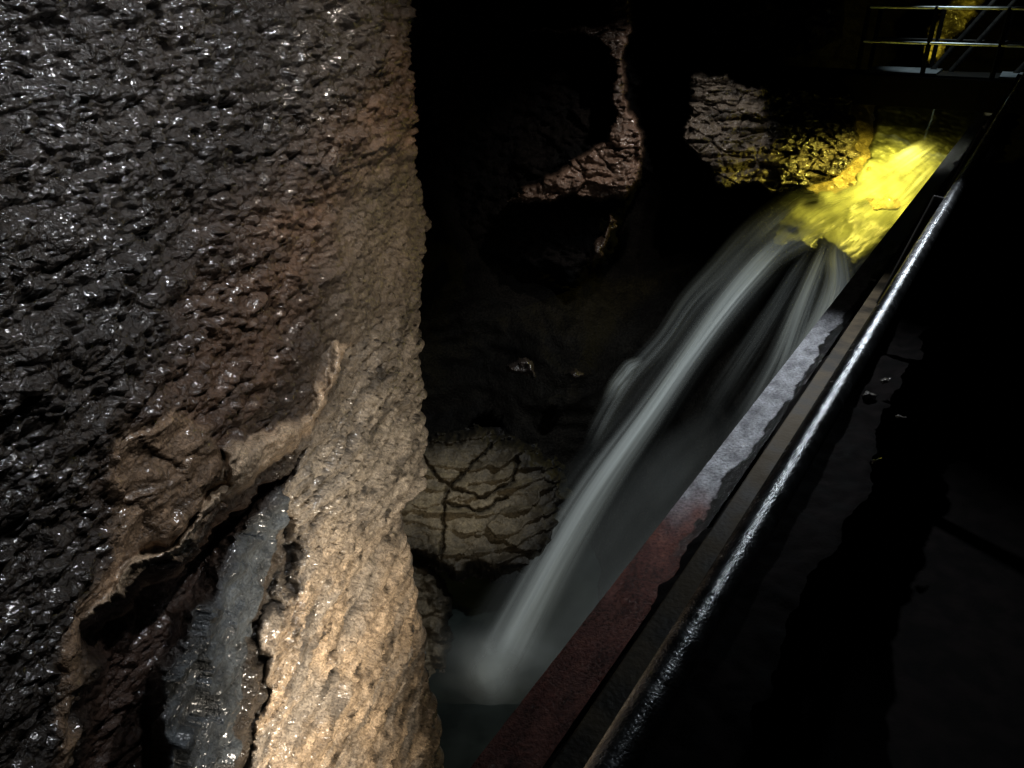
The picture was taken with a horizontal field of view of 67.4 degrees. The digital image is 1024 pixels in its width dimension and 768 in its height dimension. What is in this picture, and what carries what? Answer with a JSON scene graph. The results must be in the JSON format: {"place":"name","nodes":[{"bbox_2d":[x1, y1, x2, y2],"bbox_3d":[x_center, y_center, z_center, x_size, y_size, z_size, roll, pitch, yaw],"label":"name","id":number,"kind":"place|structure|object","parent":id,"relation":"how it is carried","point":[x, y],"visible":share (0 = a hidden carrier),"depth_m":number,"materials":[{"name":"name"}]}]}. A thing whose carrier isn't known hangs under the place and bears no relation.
{"place":"outdoors","nodes":[
{"label":"outdoors","id":0,"kind":"place"},
{"bbox_2d":[0,0,443,767],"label":"cave rock wall","id":1,"kind":"structure","parent":0,"point":[214,228],"depth_m":2.68,"materials":[{"name":"stone"}]},
{"bbox_2d":[401,423,575,582],"bbox_3d":[-0.646,1.775,11.189,3.239,1.893,2.119,0,27,0],"label":"bedded limestone ledge","id":2,"kind":"object","parent":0,"point":[491,503],"visible":0.76,"depth_m":10.81,"materials":[{"name":"brown stone"}]},
{"bbox_2d":[429,529,600,767],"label":"plunge pool water","id":3,"kind":"structure","parent":0,"point":[474,713],"depth_m":10.81,"materials":[{"name":"grey liquid"}]},
{"bbox_2d":[412,559,453,676],"bbox_3d":[-1.497,4.426,10.768,1.475,3.642,3.084,0,27,0],"label":"streambank rock","id":4,"kind":"object","parent":3,"relation":"in","point":[434,601],"visible":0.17,"depth_m":10.54,"materials":[{"name":"stone"}]},
{"bbox_2d":[417,0,654,287],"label":"cliff buttress","id":5,"kind":"structure","parent":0,"point":[509,105],"depth_m":13.44,"materials":[{"name":"black stone"}]},
{"bbox_2d":[505,0,645,204],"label":"rock outcrop","id":6,"kind":"object","parent":5,"relation":"on","point":[609,166],"visible":1,"depth_m":11.98,"materials":[{"name":"brown stone"}]},
{"bbox_2d":[478,185,914,685],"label":"waterfall","id":7,"kind":"structure","parent":0,"point":[521,626],"depth_m":10.77,"materials":[{"name":"liquid"}]},
{"bbox_2d":[407,0,1023,601],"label":"gorge rock background","id":8,"kind":"structure","parent":0,"point":[643,304],"depth_m":13.75},
{"bbox_2d":[506,357,535,377],"bbox_3d":[0.139,-0.242,11.828,0.474,0.458,0.612,0,27,0],"label":"rock outcrop","id":9,"kind":"object","parent":8,"relation":"on","point":[524,366],"visible":1,"depth_m":11.61,"materials":[{"name":"grey stone"}]},
{"bbox_2d":[565,369,583,380],"bbox_3d":[0.974,-0.127,11.862,0.309,0.267,0.458,0,27,0],"label":"rock outcrop","id":10,"kind":"object","parent":8,"relation":"on","point":[574,374],"visible":1,"depth_m":11.73,"materials":[{"name":"stone"}]},
{"bbox_2d":[589,214,616,261],"bbox_3d":[1.429,-2.300,12.259,0.393,0.764,1.036,7,28,13],"label":"rock outcrop","id":11,"kind":"object","parent":8,"relation":"on","point":[598,246],"visible":1,"depth_m":12.12,"materials":[{"name":"brown stone"}]},
{"bbox_2d":[682,67,860,194],"bbox_3d":[4.608,-4.432,13.498,3.906,2.058,2.146,-5,27,-9],"label":"layered rock face","id":12,"kind":"object","parent":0,"point":[770,139],"visible":0.99,"depth_m":12.93},
{"bbox_2d":[764,105,983,273],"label":"stream water","id":13,"kind":"structure","parent":0,"point":[909,147],"depth_m":12.87,"materials":[{"name":"yellow liquid"}]},
{"bbox_2d":[749,162,1023,767],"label":"walkway deck","id":14,"kind":"structure","parent":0,"point":[902,646],"depth_m":2.46,"materials":[{"name":"black"}]},
{"bbox_2d":[800,104,991,209],"bbox_3d":[7.243,-4.620,14.732,6.283,1.700,2.863,-22,34,-36],"label":"scoured streambed rock","id":15,"kind":"object","parent":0,"point":[863,114],"visible":0.25,"depth_m":13.32,"materials":[{"name":"yellow stone"}]},
{"bbox_2d":[748,0,1023,114],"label":"footbridge","id":16,"kind":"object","parent":15,"relation":"on","point":[932,86],"visible":0.95,"depth_m":13.36,"materials":[{"name":"metal"}]},
{"bbox_2d":[921,0,985,63],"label":"rock face","id":17,"kind":"object","parent":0,"point":[956,21],"visible":0.68,"depth_m":16.05},
{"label":"dark side wall","id":18,"kind":"object","parent":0,"visible":0},
{"bbox_2d":[470,116,988,767],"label":"steel girder","id":19,"kind":"object","parent":18,"relation":"attached to","point":[544,718],"visible":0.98,"depth_m":1.87,"materials":[{"name":"red metal"}]},
{"bbox_2d":[543,113,1021,767],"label":"stone rubble kerb","id":20,"kind":"structure","parent":19,"relation":"on","point":[709,723],"depth_m":1.83,"materials":[{"name":"black stone"}]},
{"bbox_2d":[550,72,1023,767],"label":"walkway railing","id":21,"kind":"object","parent":20,"relation":"on","point":[628,716],"visible":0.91,"depth_m":1.19,"materials":[{"name":"metal"}]},
{"bbox_2d":[862,391,876,400],"bbox_3d":[1.149,0.045,2.464,0.057,0.047,0.038,0,27,0],"label":"loose stone","id":22,"kind":"object","parent":20,"relation":"on","point":[867,395],"visible":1,"depth_m":2.45,"materials":[{"name":"grey stone"}]},
{"bbox_2d":[880,377,890,384],"bbox_3d":[1.199,-0.009,2.470,0.044,0.024,0.025,-18,32,-31],"label":"loose stone","id":23,"kind":"object","parent":20,"relation":"on","point":[885,381],"visible":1,"depth_m":2.46,"materials":[{"name":"grey stone"}]},
{"bbox_2d":[872,457,882,463],"bbox_3d":[1.175,0.245,2.463,0.047,0.026,0.025,-6,28,-12],"label":"loose stone","id":24,"kind":"object","parent":19,"relation":"on","point":[877,460],"visible":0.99,"depth_m":2.46,"materials":[{"name":"brown stone"}]}
]}

